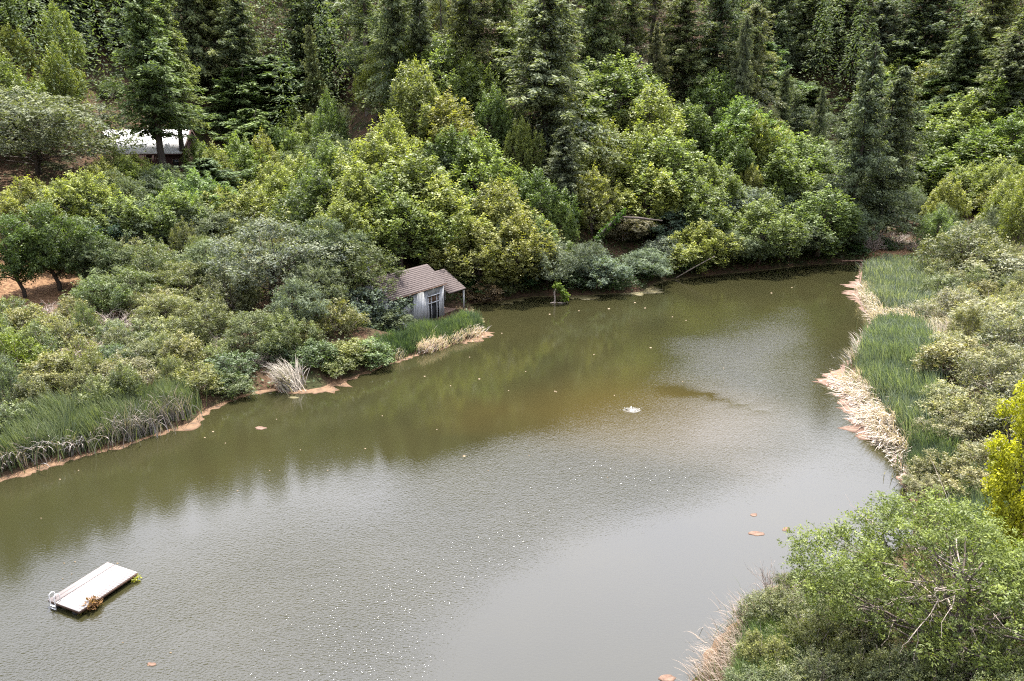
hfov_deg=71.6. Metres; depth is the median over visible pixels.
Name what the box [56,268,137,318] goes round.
willow tree
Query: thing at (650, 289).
algae scum
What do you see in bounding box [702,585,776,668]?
algae scum
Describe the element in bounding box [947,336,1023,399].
shrub
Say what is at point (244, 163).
bay tree
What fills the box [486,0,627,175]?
fir tree
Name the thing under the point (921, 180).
bay tree
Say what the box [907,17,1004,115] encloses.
fir tree
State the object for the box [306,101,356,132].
oak tree
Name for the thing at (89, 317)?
shrub
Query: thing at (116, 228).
shrub
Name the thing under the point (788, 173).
bay tree
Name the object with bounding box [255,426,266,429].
algae raft
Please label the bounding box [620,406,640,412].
aerator boil
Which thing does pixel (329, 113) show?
bay tree
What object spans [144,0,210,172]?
fir tree
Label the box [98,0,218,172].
fir tree
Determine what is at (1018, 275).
shrub
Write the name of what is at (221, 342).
dead bush
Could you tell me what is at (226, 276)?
shrub
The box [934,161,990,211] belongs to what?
bay tree
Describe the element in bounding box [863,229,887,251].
dead bush
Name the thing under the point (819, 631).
shrub
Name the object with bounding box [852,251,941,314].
cattail reeds
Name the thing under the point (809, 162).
bay tree
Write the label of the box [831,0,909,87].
fir tree
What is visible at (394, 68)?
bay tree
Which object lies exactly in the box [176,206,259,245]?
oak tree
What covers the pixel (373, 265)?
tree
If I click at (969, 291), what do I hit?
shrub
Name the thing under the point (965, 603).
willow tree
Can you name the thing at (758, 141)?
bay tree
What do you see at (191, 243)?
willow tree
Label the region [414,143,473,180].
oak tree
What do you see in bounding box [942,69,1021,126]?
conifer tree
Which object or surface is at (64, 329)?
shrub
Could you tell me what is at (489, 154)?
bay tree
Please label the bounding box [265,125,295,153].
bay tree
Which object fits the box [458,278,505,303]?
shrub
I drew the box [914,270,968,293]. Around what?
shrub
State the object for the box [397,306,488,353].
cattail reeds
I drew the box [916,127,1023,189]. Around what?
bay tree
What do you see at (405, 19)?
fir tree
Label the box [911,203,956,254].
bay tree
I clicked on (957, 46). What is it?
fir tree
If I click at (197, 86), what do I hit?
oak tree
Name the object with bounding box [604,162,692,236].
bay tree
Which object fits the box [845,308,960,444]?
cattail reeds
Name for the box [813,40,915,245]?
fir tree
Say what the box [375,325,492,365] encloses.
dry reeds
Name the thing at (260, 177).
bay tree
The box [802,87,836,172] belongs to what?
fir tree
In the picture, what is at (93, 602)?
dried plant
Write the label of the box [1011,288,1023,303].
shrub
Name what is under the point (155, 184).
oak tree
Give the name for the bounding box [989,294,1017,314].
shrub
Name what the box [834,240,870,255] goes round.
shrub
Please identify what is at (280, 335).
willow tree
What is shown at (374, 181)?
bay tree
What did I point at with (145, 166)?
bay tree
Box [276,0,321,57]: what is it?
fir tree
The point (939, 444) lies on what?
cattail reeds
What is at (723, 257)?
shrub
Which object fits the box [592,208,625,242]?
leaning log
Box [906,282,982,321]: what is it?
shrub
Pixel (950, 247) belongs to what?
willow tree
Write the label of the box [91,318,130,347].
shrub
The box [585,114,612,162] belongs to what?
bay tree
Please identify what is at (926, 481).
shrub
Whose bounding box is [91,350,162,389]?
shrub
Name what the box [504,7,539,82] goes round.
fir tree
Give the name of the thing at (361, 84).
bay tree
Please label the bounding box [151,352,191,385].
shrub
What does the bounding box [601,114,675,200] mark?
bay tree
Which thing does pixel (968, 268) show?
shrub
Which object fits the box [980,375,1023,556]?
maple tree
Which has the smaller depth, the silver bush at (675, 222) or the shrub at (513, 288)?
the shrub at (513, 288)
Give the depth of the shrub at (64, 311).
81.61 m
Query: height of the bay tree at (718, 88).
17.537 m
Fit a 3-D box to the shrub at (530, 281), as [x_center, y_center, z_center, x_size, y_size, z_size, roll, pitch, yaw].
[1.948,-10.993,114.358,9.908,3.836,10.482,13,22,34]
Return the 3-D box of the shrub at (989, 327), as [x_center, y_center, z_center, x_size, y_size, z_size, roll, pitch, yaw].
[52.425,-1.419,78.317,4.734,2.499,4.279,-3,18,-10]
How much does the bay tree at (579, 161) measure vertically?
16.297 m
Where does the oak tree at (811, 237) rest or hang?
on the terrain at (42, 290)
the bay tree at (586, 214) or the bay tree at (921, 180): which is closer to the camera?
the bay tree at (586, 214)
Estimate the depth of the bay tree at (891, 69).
207.35 m
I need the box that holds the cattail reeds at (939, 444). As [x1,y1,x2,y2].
[891,412,973,480]
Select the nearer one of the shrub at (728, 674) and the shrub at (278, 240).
the shrub at (728, 674)
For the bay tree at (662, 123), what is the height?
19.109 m
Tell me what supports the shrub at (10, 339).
on the terrain at (42, 290)
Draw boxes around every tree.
[0,0,26,49]
[0,0,33,23]
[0,21,43,81]
[0,41,27,86]
[0,50,52,138]
[0,83,155,175]
[0,174,55,230]
[0,211,67,297]
[2,199,109,290]
[6,0,108,18]
[21,182,97,224]
[28,0,147,41]
[31,41,93,115]
[33,0,88,82]
[38,166,119,230]
[38,224,116,284]
[41,176,90,226]
[49,187,112,231]
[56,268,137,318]
[57,0,102,58]
[58,236,140,282]
[60,202,126,233]
[68,166,165,189]
[75,265,165,307]
[82,168,150,205]
[86,143,140,180]
[86,156,131,200]
[88,190,166,241]
[93,0,154,61]
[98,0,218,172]
[103,196,182,244]
[106,153,157,194]
[117,231,196,289]
[120,150,156,200]
[127,171,186,204]
[127,291,211,336]
[141,161,162,189]
[141,163,190,190]
[142,167,255,224]
[142,259,217,302]
[143,164,188,203]
[143,178,217,248]
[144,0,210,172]
[154,198,229,239]
[159,0,265,91]
[162,0,226,90]
[167,217,197,258]
[170,157,266,208]
[172,236,250,283]
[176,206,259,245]
[179,139,214,173]
[181,72,204,92]
[183,233,211,271]
[187,55,333,130]
[190,67,284,137]
[194,140,244,189]
[196,184,254,241]
[197,263,260,328]
[198,0,290,115]
[206,211,359,299]
[210,131,274,193]
[212,108,295,171]
[222,180,292,233]
[231,218,263,235]
[249,127,283,188]
[253,161,312,231]
[255,156,281,205]
[257,309,326,360]
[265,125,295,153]
[267,150,323,207]
[268,0,345,96]
[268,159,354,231]
[269,129,312,184]
[274,102,308,140]
[274,111,342,160]
[274,130,361,171]
[275,213,371,283]
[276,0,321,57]
[277,232,408,309]
[287,0,359,97]
[290,256,349,301]
[292,129,363,210]
[295,25,327,127]
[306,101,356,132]
[307,192,389,248]
[309,83,349,160]
[312,26,340,103]
[316,121,424,203]
[321,151,401,238]
[323,0,400,115]
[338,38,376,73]
[342,0,379,80]
[347,44,388,120]
[349,188,464,272]
[351,0,442,118]
[357,107,423,171]
[357,163,413,249]
[359,252,383,275]
[368,7,388,52]
[375,145,464,237]
[379,36,445,116]
[385,54,451,148]
[388,0,411,38]
[390,0,451,105]
[401,173,504,263]
[405,0,432,48]
[405,30,479,116]
[409,85,484,159]
[409,122,495,193]
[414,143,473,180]
[422,209,495,275]
[422,218,521,283]
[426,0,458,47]
[426,0,458,56]
[432,0,519,109]
[438,47,507,130]
[444,188,499,232]
[445,0,475,33]
[445,123,528,210]
[450,19,481,65]
[466,82,524,166]
[470,174,529,258]
[473,0,532,93]
[475,204,559,288]
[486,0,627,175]
[487,210,530,257]
[492,115,546,180]
[497,164,582,228]
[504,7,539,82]
[511,0,587,85]
[513,199,565,250]
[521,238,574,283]
[523,208,573,262]
[533,126,600,225]
[539,199,580,248]
[547,119,591,203]
[548,89,590,138]
[549,0,584,98]
[563,164,627,235]
[564,49,673,133]
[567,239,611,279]
[568,0,632,110]
[576,3,595,65]
[580,117,633,196]
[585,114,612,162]
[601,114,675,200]
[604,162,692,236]
[606,0,671,108]
[608,81,689,168]
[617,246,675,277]
[620,129,722,220]
[626,0,674,80]
[641,21,673,94]
[641,53,690,98]
[643,165,734,239]
[644,0,725,112]
[657,98,722,160]
[667,156,753,218]
[667,218,746,273]
[679,0,761,107]
[682,67,751,136]
[693,93,802,167]
[697,229,776,264]
[699,134,768,179]
[705,108,796,179]
[709,2,786,133]
[718,188,811,263]
[719,7,740,92]
[727,15,756,132]
[736,161,769,207]
[738,137,834,206]
[749,0,811,67]
[749,214,838,259]
[755,42,816,103]
[755,71,807,107]
[758,130,857,201]
[766,40,825,74]
[766,104,848,135]
[766,183,793,220]
[768,112,793,154]
[771,0,842,69]
[771,69,795,139]
[772,80,843,127]
[773,183,864,258]
[777,460,1023,680]
[793,130,848,150]
[799,158,878,208]
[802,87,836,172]
[807,0,880,77]
[808,207,884,246]
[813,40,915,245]
[830,111,850,163]
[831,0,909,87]
[835,74,907,126]
[846,112,904,149]
[850,58,919,97]
[850,65,936,240]
[852,39,940,100]
[858,100,890,231]
[872,0,981,68]
[882,20,937,73]
[886,87,931,137]
[889,108,912,191]
[889,189,932,229]
[895,184,930,222]
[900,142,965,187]
[901,160,934,190]
[902,151,939,184]
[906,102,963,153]
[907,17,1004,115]
[908,56,964,109]
[910,215,1014,278]
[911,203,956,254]
[913,87,1023,151]
[913,176,939,207]
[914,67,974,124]
[916,126,978,178]
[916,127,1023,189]
[917,172,974,227]
[922,200,961,234]
[926,43,970,101]
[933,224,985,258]
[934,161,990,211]
[939,0,1023,83]
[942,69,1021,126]
[942,218,979,235]
[949,33,1023,127]
[950,101,1023,173]
[956,154,1023,208]
[969,162,1013,212]
[969,207,1006,250]
[972,65,1023,120]
[973,8,1023,119]
[973,176,1023,210]
[973,200,1021,221]
[978,170,1022,244]
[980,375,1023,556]
[994,171,1023,250]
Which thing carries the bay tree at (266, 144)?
on the terrain at (42, 290)
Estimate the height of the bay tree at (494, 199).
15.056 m
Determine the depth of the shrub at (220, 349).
77.53 m
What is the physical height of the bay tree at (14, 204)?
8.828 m
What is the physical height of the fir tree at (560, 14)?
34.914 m
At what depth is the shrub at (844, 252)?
137.69 m
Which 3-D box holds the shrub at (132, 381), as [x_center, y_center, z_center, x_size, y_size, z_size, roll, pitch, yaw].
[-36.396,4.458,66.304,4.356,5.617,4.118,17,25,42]
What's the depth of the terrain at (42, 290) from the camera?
127.37 m
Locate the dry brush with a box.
[920,294,959,336]
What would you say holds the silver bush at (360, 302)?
on the terrain at (42, 290)
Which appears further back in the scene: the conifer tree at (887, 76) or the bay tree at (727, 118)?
the conifer tree at (887, 76)
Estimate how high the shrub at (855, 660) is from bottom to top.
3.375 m
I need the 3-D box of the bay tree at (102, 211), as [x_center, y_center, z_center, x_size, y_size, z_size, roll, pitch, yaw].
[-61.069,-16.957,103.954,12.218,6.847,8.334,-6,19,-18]
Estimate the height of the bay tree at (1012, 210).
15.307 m
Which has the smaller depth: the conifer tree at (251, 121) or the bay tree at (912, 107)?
the conifer tree at (251, 121)
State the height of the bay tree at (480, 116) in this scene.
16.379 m
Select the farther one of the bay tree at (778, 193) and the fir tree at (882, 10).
the fir tree at (882, 10)
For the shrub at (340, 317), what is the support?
on the terrain at (42, 290)
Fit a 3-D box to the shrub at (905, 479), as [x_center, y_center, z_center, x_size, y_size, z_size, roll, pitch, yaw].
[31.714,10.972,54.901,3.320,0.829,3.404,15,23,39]
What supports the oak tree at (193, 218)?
on the terrain at (42, 290)
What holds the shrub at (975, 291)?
on the terrain at (42, 290)
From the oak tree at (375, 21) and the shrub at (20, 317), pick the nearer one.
the shrub at (20, 317)
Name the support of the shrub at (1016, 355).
on the terrain at (42, 290)
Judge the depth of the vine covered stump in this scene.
107.35 m
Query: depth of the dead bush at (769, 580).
41.36 m
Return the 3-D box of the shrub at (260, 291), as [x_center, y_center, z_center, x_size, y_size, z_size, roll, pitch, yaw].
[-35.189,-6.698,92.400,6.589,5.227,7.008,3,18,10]
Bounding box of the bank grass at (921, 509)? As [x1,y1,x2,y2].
[689,333,1023,680]
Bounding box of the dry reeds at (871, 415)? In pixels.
[814,329,933,490]
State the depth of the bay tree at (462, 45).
159.52 m
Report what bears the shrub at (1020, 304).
on the terrain at (42, 290)
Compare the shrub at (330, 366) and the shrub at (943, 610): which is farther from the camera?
the shrub at (330, 366)
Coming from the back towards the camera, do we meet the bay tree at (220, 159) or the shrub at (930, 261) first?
the bay tree at (220, 159)
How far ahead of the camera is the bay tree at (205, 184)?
113.15 m
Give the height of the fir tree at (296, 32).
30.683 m
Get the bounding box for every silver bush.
[331,286,415,331]
[362,309,417,331]
[567,253,636,288]
[593,209,657,240]
[630,203,722,240]
[638,235,692,264]
[708,185,779,225]
[756,180,802,215]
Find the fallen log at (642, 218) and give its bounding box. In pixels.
[623,216,661,220]
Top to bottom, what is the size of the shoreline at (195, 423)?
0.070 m
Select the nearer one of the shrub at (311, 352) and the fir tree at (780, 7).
the shrub at (311, 352)
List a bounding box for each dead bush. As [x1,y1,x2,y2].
[41,299,61,316]
[61,335,105,357]
[94,302,139,328]
[211,332,242,349]
[254,349,271,367]
[745,557,809,605]
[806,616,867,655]
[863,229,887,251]
[882,232,917,243]
[906,238,922,249]
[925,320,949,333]
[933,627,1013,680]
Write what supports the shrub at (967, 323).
on the terrain at (42, 290)
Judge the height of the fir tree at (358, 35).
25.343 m
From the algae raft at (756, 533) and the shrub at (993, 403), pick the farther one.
the shrub at (993, 403)
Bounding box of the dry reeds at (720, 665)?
[660,584,755,680]
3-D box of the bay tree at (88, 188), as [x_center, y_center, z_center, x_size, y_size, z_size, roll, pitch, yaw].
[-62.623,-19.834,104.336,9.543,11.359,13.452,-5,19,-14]
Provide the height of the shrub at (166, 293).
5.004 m
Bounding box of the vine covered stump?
[551,281,570,303]
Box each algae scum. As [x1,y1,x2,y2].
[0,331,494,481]
[469,262,861,329]
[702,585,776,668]
[812,263,917,504]
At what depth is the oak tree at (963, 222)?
132.91 m
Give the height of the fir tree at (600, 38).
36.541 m
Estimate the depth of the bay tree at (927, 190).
171.91 m
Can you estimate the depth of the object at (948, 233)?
119.10 m
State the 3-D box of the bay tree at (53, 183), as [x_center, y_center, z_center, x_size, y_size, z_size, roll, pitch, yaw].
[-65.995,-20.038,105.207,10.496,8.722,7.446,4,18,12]
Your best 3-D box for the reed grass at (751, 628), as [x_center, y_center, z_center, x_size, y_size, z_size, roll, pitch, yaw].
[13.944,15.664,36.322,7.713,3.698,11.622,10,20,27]
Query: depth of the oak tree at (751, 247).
126.12 m
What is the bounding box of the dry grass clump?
[261,355,310,395]
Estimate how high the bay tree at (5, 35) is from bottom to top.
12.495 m
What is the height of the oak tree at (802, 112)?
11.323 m
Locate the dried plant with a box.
[82,595,102,609]
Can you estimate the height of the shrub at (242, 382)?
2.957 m
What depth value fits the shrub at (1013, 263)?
103.26 m
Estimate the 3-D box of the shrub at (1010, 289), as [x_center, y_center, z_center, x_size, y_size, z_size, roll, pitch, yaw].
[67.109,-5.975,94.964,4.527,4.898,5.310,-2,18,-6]
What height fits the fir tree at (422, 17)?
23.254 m
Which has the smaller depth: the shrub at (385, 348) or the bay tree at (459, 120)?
the shrub at (385, 348)
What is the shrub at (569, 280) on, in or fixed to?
on the terrain at (42, 290)
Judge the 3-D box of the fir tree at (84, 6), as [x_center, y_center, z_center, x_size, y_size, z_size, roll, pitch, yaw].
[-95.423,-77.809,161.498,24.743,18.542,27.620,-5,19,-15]
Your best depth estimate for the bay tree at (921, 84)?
196.02 m
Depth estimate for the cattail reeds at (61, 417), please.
62.01 m
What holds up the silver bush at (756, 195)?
on the terrain at (42, 290)
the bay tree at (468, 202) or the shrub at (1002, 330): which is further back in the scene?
the bay tree at (468, 202)
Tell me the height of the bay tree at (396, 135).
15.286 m
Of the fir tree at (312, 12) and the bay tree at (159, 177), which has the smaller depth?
the bay tree at (159, 177)
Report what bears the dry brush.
on the terrain at (42, 290)
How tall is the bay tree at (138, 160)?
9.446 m
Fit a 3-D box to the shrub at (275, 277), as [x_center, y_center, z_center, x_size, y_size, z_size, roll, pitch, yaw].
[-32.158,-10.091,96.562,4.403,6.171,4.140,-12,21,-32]
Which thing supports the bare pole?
on the terrain at (42, 290)
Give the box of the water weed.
[130,574,141,582]
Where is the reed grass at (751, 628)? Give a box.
[697,579,834,680]
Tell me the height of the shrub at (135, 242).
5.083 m
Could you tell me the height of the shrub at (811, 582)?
3.043 m
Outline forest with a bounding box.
[0,0,1023,159]
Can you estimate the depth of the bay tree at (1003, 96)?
173.91 m
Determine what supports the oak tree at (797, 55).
on the terrain at (42, 290)
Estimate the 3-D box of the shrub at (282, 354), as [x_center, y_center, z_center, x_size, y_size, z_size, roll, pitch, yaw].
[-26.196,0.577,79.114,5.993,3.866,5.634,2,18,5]
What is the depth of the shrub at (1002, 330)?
69.22 m
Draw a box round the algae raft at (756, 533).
[748,531,764,535]
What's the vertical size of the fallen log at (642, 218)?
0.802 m
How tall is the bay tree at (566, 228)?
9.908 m
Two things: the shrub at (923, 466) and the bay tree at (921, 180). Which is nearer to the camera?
the shrub at (923, 466)
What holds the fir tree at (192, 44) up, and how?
on the terrain at (42, 290)
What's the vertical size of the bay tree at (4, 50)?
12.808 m
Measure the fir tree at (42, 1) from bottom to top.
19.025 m
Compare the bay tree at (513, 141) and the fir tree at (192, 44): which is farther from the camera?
the fir tree at (192, 44)
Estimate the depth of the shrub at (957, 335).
74.37 m
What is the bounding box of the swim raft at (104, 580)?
[48,562,137,614]
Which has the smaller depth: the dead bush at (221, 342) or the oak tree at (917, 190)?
the dead bush at (221, 342)
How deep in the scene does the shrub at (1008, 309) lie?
81.61 m
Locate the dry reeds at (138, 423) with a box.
[0,384,202,471]
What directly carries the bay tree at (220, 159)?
on the terrain at (42, 290)
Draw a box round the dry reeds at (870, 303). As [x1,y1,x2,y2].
[849,279,927,320]
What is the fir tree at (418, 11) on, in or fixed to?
on the terrain at (42, 290)
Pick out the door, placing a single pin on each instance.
(434, 312)
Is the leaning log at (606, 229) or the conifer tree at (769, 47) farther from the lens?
the conifer tree at (769, 47)
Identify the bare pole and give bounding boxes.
[675,256,714,277]
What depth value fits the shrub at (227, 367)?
74.70 m
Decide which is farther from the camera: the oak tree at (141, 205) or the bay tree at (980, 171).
the bay tree at (980, 171)
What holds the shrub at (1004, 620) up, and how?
on the terrain at (42, 290)
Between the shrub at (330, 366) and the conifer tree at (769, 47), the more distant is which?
the conifer tree at (769, 47)
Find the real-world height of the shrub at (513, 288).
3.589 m
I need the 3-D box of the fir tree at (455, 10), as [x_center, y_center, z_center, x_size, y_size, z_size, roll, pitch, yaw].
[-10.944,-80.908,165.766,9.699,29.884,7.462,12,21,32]
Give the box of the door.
[427,293,440,319]
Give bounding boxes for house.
[102,129,200,173]
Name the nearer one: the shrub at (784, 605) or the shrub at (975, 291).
the shrub at (784, 605)
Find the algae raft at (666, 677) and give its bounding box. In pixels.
[658,674,675,680]
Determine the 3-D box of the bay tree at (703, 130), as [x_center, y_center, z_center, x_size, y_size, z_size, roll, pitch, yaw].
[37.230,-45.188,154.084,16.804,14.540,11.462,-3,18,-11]
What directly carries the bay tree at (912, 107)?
on the terrain at (42, 290)
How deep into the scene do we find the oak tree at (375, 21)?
167.30 m
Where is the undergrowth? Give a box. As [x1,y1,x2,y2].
[0,1,1023,538]
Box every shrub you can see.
[0,293,46,324]
[0,311,19,347]
[0,316,66,365]
[0,320,47,374]
[0,351,26,380]
[0,357,31,411]
[0,398,35,432]
[1,303,63,335]
[7,372,53,411]
[14,348,82,394]
[28,305,94,352]
[49,333,112,386]
[53,293,99,327]
[54,356,105,401]
[66,369,127,411]
[67,297,103,338]
[81,213,152,249]
[91,75,123,98]
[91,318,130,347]
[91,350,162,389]
[93,340,141,366]
[101,323,142,356]
[104,358,143,402]
[115,337,165,369]
[116,232,148,264]
[118,290,157,321]
[121,312,165,345]
[134,284,186,323]
[140,329,184,370]
[148,240,172,267]
[150,264,188,293]
[150,314,208,348]
[150,330,208,373]
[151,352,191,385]
[152,281,181,306]
[156,360,226,396]
[173,110,205,130]
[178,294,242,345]
[196,338,238,362]
[198,347,262,385]
[202,365,259,401]
[210,116,235,140]
[214,269,268,310]
[215,270,256,285]
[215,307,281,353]
[232,238,245,261]
[241,252,261,278]
[251,332,303,364]
[254,310,300,332]
[262,250,288,285]
[262,303,298,347]
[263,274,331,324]
[270,230,290,249]
[279,295,321,319]
[288,338,338,370]
[289,320,323,346]
[306,297,370,337]
[316,350,362,378]
[327,337,382,367]
[351,336,396,370]
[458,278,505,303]
[459,273,501,293]
[485,277,527,295]
[501,263,544,287]
[522,263,574,282]
[558,272,598,289]
[601,273,638,291]
[626,261,659,278]
[644,253,689,275]
[675,251,716,270]
[703,238,738,266]
[720,659,772,680]
[731,584,815,645]
[734,232,779,263]
[734,627,799,679]
[767,641,852,680]
[771,563,819,606]
[773,607,856,680]
[797,556,884,612]
[801,588,901,677]
[809,242,846,258]
[832,635,905,680]
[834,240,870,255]
[845,546,915,605]
[847,639,942,680]
[859,234,902,250]
[881,569,975,643]
[897,648,975,680]
[900,474,936,492]
[904,473,945,501]
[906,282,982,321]
[906,448,962,481]
[907,335,994,380]
[907,377,980,416]
[909,410,989,451]
[910,522,998,571]
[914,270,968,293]
[920,257,957,277]
[921,382,1010,441]
[924,256,946,269]
[929,330,984,349]
[932,451,1023,533]
[932,465,990,505]
[932,621,1023,680]
[937,267,967,289]
[941,434,1003,471]
[943,298,988,341]
[945,290,1022,331]
[947,286,981,308]
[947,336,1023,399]
[948,255,996,278]
[949,565,1023,636]
[955,287,980,300]
[958,249,1023,286]
[962,263,994,291]
[967,279,1000,299]
[968,305,1023,364]
[970,664,1023,680]
[975,318,997,336]
[976,393,1023,446]
[979,363,1023,407]
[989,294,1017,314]
[992,280,1023,300]
[992,298,1023,319]
[993,347,1023,374]
[994,269,1019,291]
[1001,240,1023,260]
[1001,267,1023,293]
[1008,305,1023,327]
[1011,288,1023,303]
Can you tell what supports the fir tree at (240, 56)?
on the terrain at (42, 290)
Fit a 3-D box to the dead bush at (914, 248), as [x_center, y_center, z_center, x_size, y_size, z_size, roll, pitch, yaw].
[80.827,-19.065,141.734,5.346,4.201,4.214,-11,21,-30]
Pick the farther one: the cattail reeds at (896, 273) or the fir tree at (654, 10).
the fir tree at (654, 10)
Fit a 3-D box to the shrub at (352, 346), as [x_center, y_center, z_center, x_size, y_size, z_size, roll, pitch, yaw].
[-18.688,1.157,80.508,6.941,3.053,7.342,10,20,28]
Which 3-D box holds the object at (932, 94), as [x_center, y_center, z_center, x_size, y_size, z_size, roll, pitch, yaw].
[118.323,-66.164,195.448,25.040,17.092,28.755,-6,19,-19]
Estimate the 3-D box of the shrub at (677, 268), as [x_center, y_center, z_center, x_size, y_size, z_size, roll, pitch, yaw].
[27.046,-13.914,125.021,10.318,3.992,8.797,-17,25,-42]
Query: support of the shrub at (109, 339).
on the terrain at (42, 290)
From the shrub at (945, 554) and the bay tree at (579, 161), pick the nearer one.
the shrub at (945, 554)
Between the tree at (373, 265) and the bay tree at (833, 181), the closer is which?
the tree at (373, 265)
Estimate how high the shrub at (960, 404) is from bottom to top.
4.801 m
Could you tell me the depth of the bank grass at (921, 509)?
52.40 m
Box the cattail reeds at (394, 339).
[369,325,420,363]
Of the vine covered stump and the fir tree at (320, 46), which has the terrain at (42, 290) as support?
the fir tree at (320, 46)
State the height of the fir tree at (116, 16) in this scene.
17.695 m
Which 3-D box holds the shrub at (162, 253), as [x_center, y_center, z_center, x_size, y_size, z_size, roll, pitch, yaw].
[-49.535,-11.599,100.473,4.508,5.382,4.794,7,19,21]
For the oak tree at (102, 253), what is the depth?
89.88 m
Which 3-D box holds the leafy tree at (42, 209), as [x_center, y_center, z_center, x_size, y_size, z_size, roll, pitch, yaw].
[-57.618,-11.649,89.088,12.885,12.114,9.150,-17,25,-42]
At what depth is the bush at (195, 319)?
81.02 m
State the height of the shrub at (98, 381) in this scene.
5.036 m
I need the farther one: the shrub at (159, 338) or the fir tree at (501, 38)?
the fir tree at (501, 38)
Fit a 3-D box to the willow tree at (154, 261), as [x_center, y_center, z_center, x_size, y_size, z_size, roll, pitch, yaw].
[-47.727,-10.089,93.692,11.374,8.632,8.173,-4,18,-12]
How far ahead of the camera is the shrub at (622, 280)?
113.70 m
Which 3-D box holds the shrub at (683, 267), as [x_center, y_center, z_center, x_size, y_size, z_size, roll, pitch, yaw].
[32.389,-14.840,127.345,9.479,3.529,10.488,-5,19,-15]
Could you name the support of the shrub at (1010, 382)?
on the terrain at (42, 290)
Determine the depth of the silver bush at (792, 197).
144.42 m
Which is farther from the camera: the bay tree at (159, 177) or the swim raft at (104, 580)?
the bay tree at (159, 177)
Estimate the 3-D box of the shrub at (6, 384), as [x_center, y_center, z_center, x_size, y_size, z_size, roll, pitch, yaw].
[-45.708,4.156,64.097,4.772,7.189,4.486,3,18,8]
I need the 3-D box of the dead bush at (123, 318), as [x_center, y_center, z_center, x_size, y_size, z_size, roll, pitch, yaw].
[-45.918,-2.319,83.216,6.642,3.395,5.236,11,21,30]
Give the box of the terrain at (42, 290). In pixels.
[0,0,1023,680]
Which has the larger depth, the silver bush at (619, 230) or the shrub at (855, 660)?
the silver bush at (619, 230)
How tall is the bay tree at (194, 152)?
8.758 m
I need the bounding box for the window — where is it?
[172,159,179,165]
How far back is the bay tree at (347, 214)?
102.65 m
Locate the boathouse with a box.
[356,264,465,327]
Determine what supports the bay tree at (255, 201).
on the terrain at (42, 290)
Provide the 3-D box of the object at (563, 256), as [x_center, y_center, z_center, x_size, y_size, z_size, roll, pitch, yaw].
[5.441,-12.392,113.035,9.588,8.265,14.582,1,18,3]
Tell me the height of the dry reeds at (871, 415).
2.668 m
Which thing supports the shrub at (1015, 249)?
on the terrain at (42, 290)
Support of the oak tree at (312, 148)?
on the terrain at (42, 290)
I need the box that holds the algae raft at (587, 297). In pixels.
[577,296,599,299]
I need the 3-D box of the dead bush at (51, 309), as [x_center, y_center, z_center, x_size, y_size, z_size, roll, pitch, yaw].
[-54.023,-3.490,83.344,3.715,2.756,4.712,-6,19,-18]
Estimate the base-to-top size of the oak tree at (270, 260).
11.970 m
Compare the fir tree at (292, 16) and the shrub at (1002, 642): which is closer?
the shrub at (1002, 642)
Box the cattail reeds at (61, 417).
[0,367,206,476]
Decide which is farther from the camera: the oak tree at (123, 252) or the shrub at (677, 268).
the shrub at (677, 268)
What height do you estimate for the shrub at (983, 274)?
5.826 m
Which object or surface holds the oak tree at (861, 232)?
on the terrain at (42, 290)
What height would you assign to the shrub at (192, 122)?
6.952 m
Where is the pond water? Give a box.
[0,263,916,680]
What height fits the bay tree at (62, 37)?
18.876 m
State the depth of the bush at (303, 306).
82.53 m
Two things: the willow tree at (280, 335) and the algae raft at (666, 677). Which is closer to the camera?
the algae raft at (666, 677)
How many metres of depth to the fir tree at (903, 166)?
169.34 m
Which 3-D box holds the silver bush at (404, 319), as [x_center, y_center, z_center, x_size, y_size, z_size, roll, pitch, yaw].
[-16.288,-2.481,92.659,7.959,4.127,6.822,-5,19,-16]
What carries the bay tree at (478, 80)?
on the terrain at (42, 290)
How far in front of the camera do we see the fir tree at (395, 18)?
138.97 m
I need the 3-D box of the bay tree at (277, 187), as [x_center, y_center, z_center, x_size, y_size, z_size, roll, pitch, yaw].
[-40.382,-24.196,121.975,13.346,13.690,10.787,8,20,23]
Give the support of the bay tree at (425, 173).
on the terrain at (42, 290)
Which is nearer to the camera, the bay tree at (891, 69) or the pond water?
the pond water
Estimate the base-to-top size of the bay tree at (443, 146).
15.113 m
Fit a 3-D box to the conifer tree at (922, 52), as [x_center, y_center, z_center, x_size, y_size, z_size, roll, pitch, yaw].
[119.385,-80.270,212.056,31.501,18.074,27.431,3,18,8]
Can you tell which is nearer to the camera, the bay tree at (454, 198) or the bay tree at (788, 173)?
the bay tree at (454, 198)
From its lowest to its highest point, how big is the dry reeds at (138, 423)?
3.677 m
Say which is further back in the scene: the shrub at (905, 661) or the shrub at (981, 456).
the shrub at (981, 456)
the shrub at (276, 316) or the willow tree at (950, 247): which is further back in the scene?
the willow tree at (950, 247)
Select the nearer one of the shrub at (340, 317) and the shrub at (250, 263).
the shrub at (340, 317)
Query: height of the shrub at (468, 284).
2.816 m

